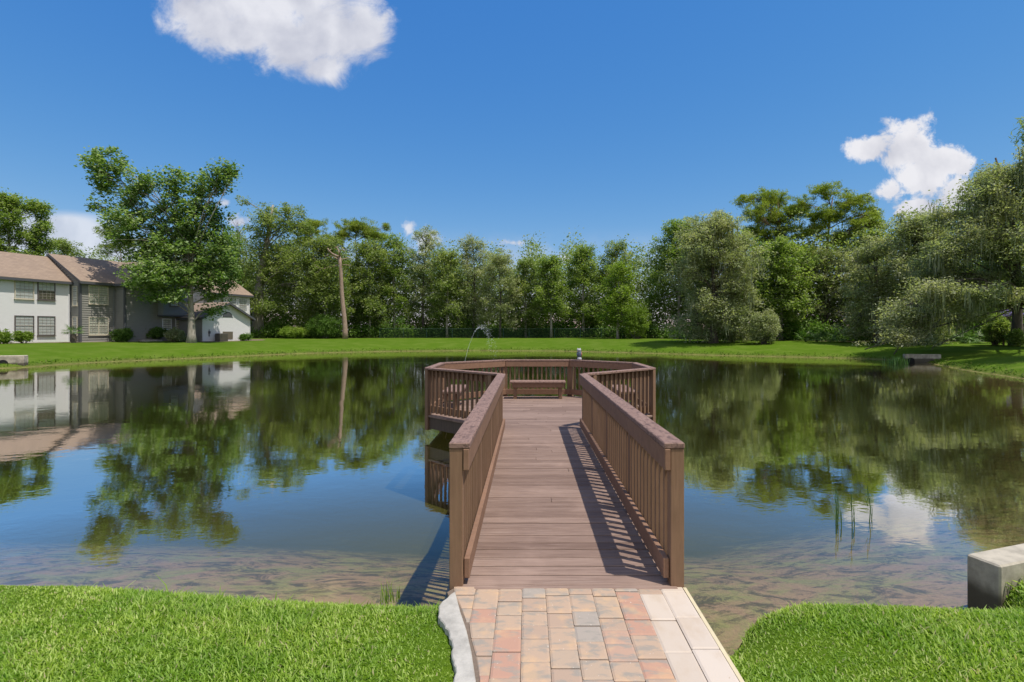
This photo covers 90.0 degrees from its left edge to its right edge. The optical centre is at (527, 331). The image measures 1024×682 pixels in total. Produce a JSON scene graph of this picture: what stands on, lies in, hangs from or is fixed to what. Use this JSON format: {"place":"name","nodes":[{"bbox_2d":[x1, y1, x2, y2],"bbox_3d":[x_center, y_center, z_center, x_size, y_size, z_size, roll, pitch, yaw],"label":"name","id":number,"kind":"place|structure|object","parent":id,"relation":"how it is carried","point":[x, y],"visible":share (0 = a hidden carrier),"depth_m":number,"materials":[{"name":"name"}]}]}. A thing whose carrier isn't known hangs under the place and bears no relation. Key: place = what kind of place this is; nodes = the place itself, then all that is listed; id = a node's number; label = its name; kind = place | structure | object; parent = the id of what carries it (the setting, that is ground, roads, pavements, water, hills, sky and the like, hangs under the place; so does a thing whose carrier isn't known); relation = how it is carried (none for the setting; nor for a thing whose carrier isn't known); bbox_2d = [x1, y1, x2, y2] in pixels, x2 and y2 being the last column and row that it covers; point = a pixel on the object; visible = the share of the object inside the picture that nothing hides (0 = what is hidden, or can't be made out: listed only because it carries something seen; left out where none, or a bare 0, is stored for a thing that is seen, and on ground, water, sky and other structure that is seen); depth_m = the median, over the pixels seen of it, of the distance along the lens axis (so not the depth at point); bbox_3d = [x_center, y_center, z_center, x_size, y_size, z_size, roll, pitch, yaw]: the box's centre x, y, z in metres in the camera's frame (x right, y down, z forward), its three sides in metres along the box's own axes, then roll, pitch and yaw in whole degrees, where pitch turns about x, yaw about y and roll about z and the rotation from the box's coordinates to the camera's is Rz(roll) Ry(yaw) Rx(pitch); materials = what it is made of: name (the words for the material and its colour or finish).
{"place":"outdoors","nodes":[
{"label":"outdoors","id":0,"kind":"place"},
{"bbox_2d":[0,578,453,681],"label":"lawn grass","id":1,"kind":"structure","parent":0,"point":[205,607],"depth_m":2.86,"materials":[{"name":"green plant"}]},
{"bbox_2d":[443,385,465,408],"bbox_3d":[-1.597,1.477,11.350,0.400,0.444,1.400,0,0,0],"label":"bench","id":2,"kind":"object","parent":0,"point":[455,394],"visible":0.36,"depth_m":10.80,"materials":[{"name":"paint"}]},
{"bbox_2d":[0,351,1023,562],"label":"water","id":3,"kind":"structure","parent":0,"point":[92,448],"depth_m":10.50,"materials":[{"name":"blue liquid"}]},
{"bbox_2d":[425,359,684,590],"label":"boardwalk","id":4,"kind":"structure","parent":3,"relation":"in","point":[571,491],"depth_m":4.76,"materials":[{"name":"brown wood"}]},
{"bbox_2d":[510,380,565,398],"bbox_3d":[0.263,1.477,12.980,1.400,0.444,0.400,0,0,0],"label":"bench","id":5,"kind":"object","parent":4,"relation":"on","point":[558,384],"visible":1,"depth_m":12.81,"materials":[{"name":"paint"}]},
{"bbox_2d":[577,348,581,359],"bbox_3d":[1.343,0.584,13.229,0.144,0.316,0.121,0,0,0],"label":"owl statue","id":6,"kind":"object","parent":4,"relation":"on","point":[579,353],"visible":1,"depth_m":13.19,"materials":[{"name":"stone"}]},
{"bbox_2d":[612,385,638,406],"bbox_3d":[2.123,1.477,11.350,0.400,0.444,1.400,0,0,0],"label":"bench","id":7,"kind":"object","parent":4,"relation":"on","point":[625,391],"visible":0.25,"depth_m":11.02,"materials":[{"name":"paint"}]},
{"bbox_2d":[834,486,838,533],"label":"reed","id":8,"kind":"object","parent":3,"relation":"in","point":[837,518],"visible":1,"depth_m":5.76,"materials":[{"name":"green plant"}]},
{"bbox_2d":[840,494,854,538],"bbox_3d":[3.532,2.010,5.637,0.159,0.541,0.053,0,0,14],"label":"reed","id":9,"kind":"object","parent":3,"relation":"in","point":[853,519],"visible":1,"depth_m":5.64,"materials":[{"name":"plant"}]},
{"bbox_2d":[865,485,871,532],"bbox_3d":[3.903,2.005,5.834,0.204,0.551,0.052,0,0,-35],"label":"reed","id":10,"kind":"object","parent":3,"relation":"in","point":[870,511],"visible":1,"depth_m":5.79,"materials":[{"name":"green plant"}]},
{"bbox_2d":[882,356,909,363],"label":"grass tuft","id":11,"kind":"object","parent":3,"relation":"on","point":[895,360],"visible":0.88,"depth_m":34.03,"materials":[{"name":"green plant"}]},
{"bbox_2d":[0,335,1023,681],"bbox_3d":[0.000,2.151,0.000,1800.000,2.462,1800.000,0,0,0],"label":"ground","id":12,"kind":"structure","parent":0,"point":[744,563],"depth_m":5.73,"materials":[{"name":"green plant"}]},
{"bbox_2d":[0,328,14,343],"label":"boxwood","id":13,"kind":"object","parent":12,"relation":"on","point":[5,337],"visible":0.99,"depth_m":41.23,"materials":[{"name":"green plant"}]},
{"bbox_2d":[0,355,27,365],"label":"headwall","id":14,"kind":"object","parent":12,"relation":"on","point":[21,360],"visible":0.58,"depth_m":30.65,"materials":[{"name":"concrete"}]},
{"bbox_2d":[0,187,44,255],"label":"broadleaf tree","id":15,"kind":"object","parent":12,"relation":"on","point":[11,217],"visible":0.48,"depth_m":65.81,"materials":[{"name":"green plant"}]},
{"bbox_2d":[12,330,33,342],"bbox_3d":[-41.879,0.495,42.515,1.378,1.140,1.030,0,0,0],"label":"boxwood","id":16,"kind":"object","parent":12,"relation":"on","point":[19,336],"visible":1,"depth_m":42.41,"materials":[{"name":"green plant"}]},
{"bbox_2d":[20,196,62,255],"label":"broadleaf tree","id":17,"kind":"object","parent":12,"relation":"on","point":[49,245],"visible":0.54,"depth_m":67.69,"materials":[{"name":"green plant"}]},
{"bbox_2d":[52,237,83,257],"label":"broadleaf tree","id":18,"kind":"object","parent":12,"relation":"on","point":[65,248],"visible":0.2,"depth_m":81.84,"materials":[{"name":"green plant"}]},
{"bbox_2d":[60,324,84,342],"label":"fan palm","id":19,"kind":"object","parent":12,"relation":"on","point":[73,338],"visible":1,"depth_m":45.06,"materials":[{"name":"green plant"}]},
{"bbox_2d":[0,251,193,342],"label":"apartment building","id":20,"kind":"structure","parent":12,"relation":"on","point":[47,297],"depth_m":47.19,"materials":[{"name":"grey paint"}]},
{"bbox_2d":[14,280,33,299],"bbox_3d":[-43.249,-3.585,44.037,0.160,1.750,1.420,0,0,18],"label":"window","id":21,"kind":"structure","parent":20,"relation":"in","point":[23,290],"depth_m":43.98,"materials":[{"name":"grey glass"}]},
{"bbox_2d":[14,315,33,335],"bbox_3d":[-43.249,-0.455,44.037,0.592,1.770,1.400,0,0,0],"label":"window","id":22,"kind":"structure","parent":20,"relation":"in","point":[22,323],"depth_m":43.98,"materials":[{"name":"grey glass"}]},
{"bbox_2d":[37,282,55,300],"bbox_3d":[-42.759,-3.585,45.539,0.160,1.750,1.380,0,0,18],"label":"window","id":23,"kind":"structure","parent":20,"relation":"in","point":[45,291],"depth_m":45.53,"materials":[{"name":"grey glass"}]},
{"bbox_2d":[37,316,55,335],"bbox_3d":[-42.759,-0.455,45.539,0.160,1.770,1.380,0,0,18],"label":"window","id":24,"kind":"structure","parent":20,"relation":"in","point":[46,325],"depth_m":45.53,"materials":[{"name":"grey glass"}]},
{"bbox_2d":[72,286,77,305],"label":"window","id":25,"kind":"structure","parent":20,"relation":"in","point":[74,294],"depth_m":47.10,"materials":[{"name":"grey glass"}]},
{"bbox_2d":[72,317,77,335],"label":"window","id":26,"kind":"structure","parent":20,"relation":"in","point":[74,319],"depth_m":47.10,"materials":[{"name":"grey glass"}]},
{"bbox_2d":[88,285,108,304],"bbox_3d":[-40.517,-3.400,48.384,0.160,1.820,1.760,0,0,18],"label":"window","id":27,"kind":"structure","parent":20,"relation":"in","point":[95,296],"depth_m":48.33,"materials":[{"name":"grey glass"}]},
{"bbox_2d":[88,317,108,335],"bbox_3d":[-40.517,-0.465,48.384,0.160,1.750,1.760,0,0,18],"label":"window","id":28,"kind":"structure","parent":20,"relation":"in","point":[92,325],"depth_m":48.30,"materials":[{"name":"beige glass"}]},
{"bbox_2d":[162,318,171,329],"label":"window","id":29,"kind":"structure","parent":20,"relation":"in","point":[170,326],"depth_m":53.38,"materials":[{"name":"grey glass"}]},
{"bbox_2d":[169,294,178,306],"bbox_3d":[-36.755,-3.300,53.311,0.160,1.520,1.000,0,0,18],"label":"window","id":30,"kind":"structure","parent":20,"relation":"in","point":[171,305],"depth_m":53.24,"materials":[{"name":"black glass"}]},
{"bbox_2d":[93,216,138,261],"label":"pine tree","id":31,"kind":"object","parent":12,"relation":"on","point":[107,251],"visible":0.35,"depth_m":71.66,"materials":[{"name":"green plant"}]},
{"bbox_2d":[109,328,135,341],"bbox_3d":[-38.988,0.343,49.266,2.093,1.423,2.102,0,0,-36],"label":"shrub","id":32,"kind":"object","parent":12,"relation":"on","point":[124,335],"visible":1,"depth_m":48.85,"materials":[{"name":"green plant"}]},
{"bbox_2d":[146,326,166,338],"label":"shrub","id":33,"kind":"object","parent":12,"relation":"on","point":[157,332],"visible":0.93,"depth_m":51.74,"materials":[{"name":"green plant"}]},
{"bbox_2d":[74,145,244,342],"bbox_3d":[-35.848,-8.503,49.968,15.620,19.560,8.595,0,0,0],"label":"sycamore tree","id":34,"kind":"object","parent":12,"relation":"on","point":[189,233],"visible":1,"depth_m":49.44,"materials":[{"name":"green plant"}]},
{"bbox_2d":[163,327,186,341],"bbox_3d":[-35.253,0.331,51.081,2.341,1.545,2.269,0,0,0],"label":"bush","id":35,"kind":"object","parent":12,"relation":"on","point":[174,334],"visible":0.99,"depth_m":50.65,"materials":[{"name":"green plant"}]},
{"bbox_2d":[176,275,255,340],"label":"gabled building","id":36,"kind":"structure","parent":12,"relation":"on","point":[233,323],"depth_m":56.24,"materials":[{"name":"white paint"}]},
{"bbox_2d":[227,297,235,305],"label":"window","id":37,"kind":"structure","parent":36,"relation":"in","point":[233,301],"depth_m":63.49,"materials":[{"name":"grey glass"}]},
{"bbox_2d":[238,298,246,312],"bbox_3d":[-36.092,-3.250,64.912,0.160,1.820,1.350,0,0,18],"label":"window","id":38,"kind":"structure","parent":36,"relation":"in","point":[242,302],"depth_m":64.90,"materials":[{"name":"grey glass"}]},
{"bbox_2d":[215,333,227,340],"bbox_3d":[-32.550,0.665,54.491,0.770,0.870,0.970,0,0,22],"label":"air conditioner","id":39,"kind":"object","parent":12,"relation":"on","point":[221,336],"visible":0.93,"depth_m":54.16,"materials":[{"name":"metal"}]},
{"bbox_2d":[217,229,255,314],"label":"broadleaf tree","id":40,"kind":"object","parent":12,"relation":"on","point":[243,238],"visible":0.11,"depth_m":75.62,"materials":[{"name":"green plant"}]},
{"bbox_2d":[232,221,252,285],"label":"bare tree","id":41,"kind":"object","parent":12,"relation":"on","point":[239,234],"visible":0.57,"depth_m":76.99,"materials":[{"name":"green plant"}]},
{"bbox_2d":[238,333,253,340],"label":"shrub","id":42,"kind":"object","parent":12,"relation":"on","point":[244,337],"visible":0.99,"depth_m":56.33,"materials":[{"name":"green plant"}]},
{"bbox_2d":[230,195,334,337],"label":"oak tree","id":43,"kind":"object","parent":12,"relation":"on","point":[259,306],"visible":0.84,"depth_m":69.14,"materials":[{"name":"green plant"}]},
{"bbox_2d":[277,325,310,338],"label":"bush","id":44,"kind":"object","parent":12,"relation":"on","point":[291,332],"visible":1,"depth_m":66.15,"materials":[{"name":"green plant"}]},
{"bbox_2d":[287,218,345,318],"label":"pine tree","id":45,"kind":"object","parent":12,"relation":"on","point":[316,223],"visible":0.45,"depth_m":75.14,"materials":[{"name":"green plant"}]},
{"bbox_2d":[304,311,341,338],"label":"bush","id":46,"kind":"object","parent":12,"relation":"on","point":[321,325],"visible":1,"depth_m":66.88,"materials":[{"name":"green plant"}]},
{"bbox_2d":[292,234,354,337],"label":"broadleaf tree","id":47,"kind":"object","parent":12,"relation":"on","point":[319,246],"visible":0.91,"depth_m":68.00,"materials":[{"name":"green plant"}]},
{"bbox_2d":[315,246,349,338],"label":"dead tree","id":48,"kind":"object","parent":12,"relation":"on","point":[344,320],"visible":0.94,"depth_m":66.79,"materials":[{"name":"brown plant"}]},
{"bbox_2d":[325,216,391,333],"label":"pine tree","id":49,"kind":"object","parent":12,"relation":"on","point":[365,228],"visible":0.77,"depth_m":77.06,"materials":[{"name":"green plant"}]},
{"bbox_2d":[339,235,406,337],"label":"broadleaf tree","id":50,"kind":"object","parent":12,"relation":"on","point":[372,254],"visible":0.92,"depth_m":73.22,"materials":[{"name":"green plant"}]},
{"bbox_2d":[380,581,399,604],"bbox_3d":[-0.926,1.753,3.452,0.147,0.154,0.123,0,0,0],"label":"weed","id":51,"kind":"object","parent":12,"relation":"on","point":[386,597],"visible":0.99,"depth_m":3.46,"materials":[{"name":"green plant"}]},
{"bbox_2d":[371,232,416,334],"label":"broadleaf tree","id":52,"kind":"object","parent":12,"relation":"on","point":[396,243],"visible":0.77,"depth_m":75.53,"materials":[{"name":"green plant"}]},
{"bbox_2d":[398,225,446,329],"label":"broadleaf tree","id":53,"kind":"object","parent":12,"relation":"on","point":[423,266],"visible":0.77,"depth_m":77.35,"materials":[{"name":"green plant"}]},
{"bbox_2d":[422,248,471,337],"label":"broadleaf tree","id":54,"kind":"object","parent":12,"relation":"on","point":[449,283],"visible":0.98,"depth_m":74.55,"materials":[{"name":"green plant"}]},
{"bbox_2d":[438,592,475,681],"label":"concrete edging","id":55,"kind":"object","parent":12,"relation":"on","point":[451,622],"visible":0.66,"depth_m":2.81,"materials":[{"name":"white concrete"}]},
{"bbox_2d":[451,233,496,337],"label":"broadleaf tree","id":56,"kind":"object","parent":12,"relation":"on","point":[476,304],"visible":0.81,"depth_m":76.42,"materials":[{"name":"green plant"}]},
{"bbox_2d":[473,247,527,337],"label":"broadleaf tree","id":57,"kind":"object","parent":12,"relation":"on","point":[501,306],"visible":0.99,"depth_m":73.66,"materials":[{"name":"green plant"}]},
{"bbox_2d":[0,347,1023,376],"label":"bank grass","id":58,"kind":"structure","parent":12,"relation":"on","point":[979,365],"depth_m":40.30,"materials":[{"name":"green plant"}]},
{"bbox_2d":[379,328,656,337],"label":"fence","id":59,"kind":"object","parent":12,"relation":"on","point":[503,330],"visible":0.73,"depth_m":72.14,"materials":[{"name":"black metal"}]},
{"bbox_2d":[505,257,546,337],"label":"broadleaf tree","id":60,"kind":"object","parent":12,"relation":"on","point":[525,285],"visible":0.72,"depth_m":75.47,"materials":[{"name":"green plant"}]},
{"bbox_2d":[44,183,1023,339],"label":"background wood","id":61,"kind":"object","parent":12,"relation":"on","point":[417,320],"visible":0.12,"depth_m":77.28,"materials":[{"name":"green plant"}]},
{"bbox_2d":[529,252,572,337],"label":"broadleaf tree","id":62,"kind":"object","parent":12,"relation":"on","point":[551,264],"visible":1,"depth_m":73.42,"materials":[{"name":"green plant"}]},
{"bbox_2d":[557,243,609,337],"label":"broadleaf tree","id":63,"kind":"object","parent":12,"relation":"on","point":[587,309],"visible":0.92,"depth_m":75.40,"materials":[{"name":"green plant"}]},
{"bbox_2d":[594,239,636,327],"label":"broadleaf tree","id":64,"kind":"object","parent":12,"relation":"on","point":[616,251],"visible":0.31,"depth_m":76.43,"materials":[{"name":"green plant"}]},
{"bbox_2d":[595,259,639,338],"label":"broadleaf tree","id":65,"kind":"object","parent":12,"relation":"on","point":[617,310],"visible":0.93,"depth_m":67.68,"materials":[{"name":"green plant"}]},
{"bbox_2d":[621,298,651,338],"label":"thicket","id":66,"kind":"object","parent":12,"relation":"on","point":[639,325],"visible":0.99,"depth_m":66.08,"materials":[{"name":"green plant"}]},
{"bbox_2d":[250,311,1023,341],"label":"undergrowth","id":67,"kind":"object","parent":12,"relation":"on","point":[363,331],"visible":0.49,"depth_m":73.58,"materials":[{"name":"green plant"}]},
{"bbox_2d":[638,216,706,336],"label":"broadleaf tree","id":68,"kind":"object","parent":12,"relation":"on","point":[667,251],"visible":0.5,"depth_m":69.83,"materials":[{"name":"green plant"}]},
{"bbox_2d":[659,209,777,342],"bbox_3d":[19.414,-4.763,53.850,11.600,15.694,10.075,0,0,0],"label":"live oak","id":69,"kind":"object","parent":12,"relation":"on","point":[711,305],"visible":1,"depth_m":52.24,"materials":[{"name":"green plant"}]},
{"bbox_2d":[722,228,769,339],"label":"broadleaf tree","id":70,"kind":"object","parent":12,"relation":"on","point":[756,239],"visible":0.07,"depth_m":59.31,"materials":[{"name":"green plant"}]},
{"bbox_2d":[745,306,781,343],"bbox_3d":[23.372,-0.600,50.472,3.178,3.794,4.312,0,0,43],"label":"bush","id":71,"kind":"object","parent":12,"relation":"on","point":[766,325],"visible":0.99,"depth_m":49.74,"materials":[{"name":"green plant"}]},
{"bbox_2d":[729,186,811,333],"bbox_3d":[29.400,-8.262,62.002,9.968,18.721,5.575,0,0,0],"label":"pine tree","id":72,"kind":"object","parent":12,"relation":"on","point":[770,199],"visible":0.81,"depth_m":61.55,"materials":[{"name":"green plant"}]},
{"bbox_2d":[741,234,824,339],"bbox_3d":[27.873,-4.814,56.480,9.472,11.928,8.937,0,0,0],"label":"broadleaf tree","id":73,"kind":"object","parent":12,"relation":"on","point":[790,281],"visible":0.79,"depth_m":55.74,"materials":[{"name":"green plant"}]},
{"bbox_2d":[793,327,817,341],"bbox_3d":[28.447,0.348,52.133,2.788,1.492,2.909,0,0,40],"label":"palmetto","id":74,"kind":"object","parent":12,"relation":"on","point":[802,334],"visible":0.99,"depth_m":52.10,"materials":[{"name":"green plant"}]},
{"bbox_2d":[804,328,828,341],"bbox_3d":[29.139,0.320,52.031,2.984,1.541,2.294,0,0,27],"label":"palmetto","id":75,"kind":"object","parent":12,"relation":"on","point":[819,334],"visible":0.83,"depth_m":51.49,"materials":[{"name":"green plant"}]},
{"bbox_2d":[814,330,842,341],"bbox_3d":[30.166,0.427,51.430,2.969,1.455,3.027,0,0,36],"label":"palmetto","id":76,"kind":"object","parent":12,"relation":"on","point":[834,333],"visible":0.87,"depth_m":50.98,"materials":[{"name":"green plant"}]},
{"bbox_2d":[801,245,862,330],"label":"broadleaf tree","id":77,"kind":"object","parent":12,"relation":"on","point":[832,288],"visible":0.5,"depth_m":57.03,"materials":[{"name":"green plant"}]},
{"bbox_2d":[784,181,888,322],"bbox_3d":[35.933,-8.113,59.265,11.652,18.426,5.455,0,0,8],"label":"pine tree","id":78,"kind":"object","parent":12,"relation":"on","point":[832,214],"visible":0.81,"depth_m":58.82,"materials":[{"name":"green plant"}]},
{"bbox_2d":[830,328,856,341],"bbox_3d":[31.002,0.348,50.505,2.810,1.677,3.423,0,0,-25],"label":"palmetto","id":79,"kind":"object","parent":12,"relation":"on","point":[836,338],"visible":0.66,"depth_m":50.70,"materials":[{"name":"green plant"}]},
{"bbox_2d":[842,329,869,341],"bbox_3d":[32.077,0.386,49.893,3.148,1.501,2.842,0,0,0],"label":"palmetto","id":80,"kind":"object","parent":12,"relation":"on","point":[857,338],"visible":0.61,"depth_m":49.73,"materials":[{"name":"green plant"}]},
{"bbox_2d":[824,226,890,313],"bbox_3d":[37.616,-5.429,56.640,7.135,13.070,5.839,0,0,-23],"label":"broadleaf tree","id":81,"kind":"object","parent":12,"relation":"on","point":[866,232],"visible":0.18,"depth_m":56.69,"materials":[{"name":"green plant"}]},
{"bbox_2d":[832,234,912,342],"bbox_3d":[33.051,-3.727,48.569,8.090,10.916,6.459,0,0,0],"label":"live oak","id":82,"kind":"object","parent":12,"relation":"on","point":[866,293],"visible":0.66,"depth_m":48.16,"materials":[{"name":"green plant"}]},
{"bbox_2d":[728,581,1023,681],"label":"lawn grass","id":83,"kind":"structure","parent":12,"relation":"on","point":[939,637],"depth_m":2.85,"materials":[{"name":"green plant"}]},
{"bbox_2d":[861,210,981,344],"bbox_3d":[34.576,-4.288,45.029,8.600,12.766,7.895,0,0,0],"label":"live oak","id":84,"kind":"object","parent":12,"relation":"on","point":[911,232],"visible":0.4,"depth_m":44.55,"materials":[{"name":"green plant"}]},
{"bbox_2d":[903,354,940,361],"bbox_3d":[27.498,2.250,35.688,2.236,1.300,0.374,0,0,10],"label":"headwall","id":85,"kind":"object","parent":12,"relation":"on","point":[921,357],"visible":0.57,"depth_m":35.55,"materials":[{"name":"concrete"}]},
{"bbox_2d":[855,145,1023,353],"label":"live oak","id":86,"kind":"object","parent":12,"relation":"on","point":[996,200],"visible":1,"depth_m":36.19,"materials":[{"name":"green plant"}]},
{"bbox_2d":[949,330,978,342],"bbox_3d":[38.553,0.364,45.293,2.966,1.502,2.373,0,0,0],"label":"palmetto","id":87,"kind":"object","parent":12,"relation":"on","point":[968,333],"visible":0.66,"depth_m":45.16,"materials":[{"name":"green plant"}]},
{"bbox_2d":[958,329,984,343],"bbox_3d":[38.648,0.469,43.986,2.937,1.437,2.740,0,0,0],"label":"palmetto","id":88,"kind":"object","parent":12,"relation":"on","point":[967,341],"visible":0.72,"depth_m":44.11,"materials":[{"name":"green plant"}]},
{"bbox_2d":[948,262,1023,330],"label":"broadleaf tree","id":89,"kind":"object","parent":12,"relation":"on","point":[994,309],"visible":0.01,"depth_m":48.81,"materials":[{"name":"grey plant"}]},
{"bbox_2d":[967,543,1023,609],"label":"headwall","id":90,"kind":"object","parent":12,"relation":"on","point":[992,574],"visible":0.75,"depth_m":3.80,"materials":[{"name":"concrete"}]},
{"bbox_2d":[980,312,1010,344],"bbox_3d":[37.027,-0.218,40.458,2.350,2.771,2.068,0,0,0],"label":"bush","id":91,"kind":"object","parent":12,"relation":"on","point":[995,331],"visible":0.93,"depth_m":40.22,"materials":[{"name":"green plant"}]},
{"bbox_2d":[1001,310,1023,332],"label":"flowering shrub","id":92,"kind":"object","parent":12,"relation":"on","point":[1006,316],"visible":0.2,"depth_m":44.09,"materials":[{"name":"purple plant"}]},
{"bbox_2d":[1003,328,1023,345],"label":"thicket","id":93,"kind":"object","parent":12,"relation":"on","point":[1015,337],"visible":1,"depth_m":38.42,"materials":[{"name":"green plant"}]},
{"bbox_2d":[1005,576,1023,602],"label":"ground shrub","id":94,"kind":"object","parent":12,"relation":"on","point":[1022,584],"visible":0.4,"depth_m":3.68,"materials":[{"name":"green plant"}]},
{"bbox_2d":[1008,116,1023,146],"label":"pine tree","id":95,"kind":"object","parent":12,"relation":"on","point":[1021,127],"visible":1,"depth_m":33.31,"materials":[{"name":"green plant"}]},
{"bbox_2d":[0,0,1023,328],"label":"sky","id":96,"kind":"structure","parent":0,"point":[505,120],"materials":[{"name":"blue"}]},
{"bbox_2d":[447,587,744,681],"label":"brick path","id":97,"kind":"structure","parent":0,"point":[583,635],"depth_m":2.85,"materials":[{"name":"brick"},{"name":"beige brick"}]}
]}

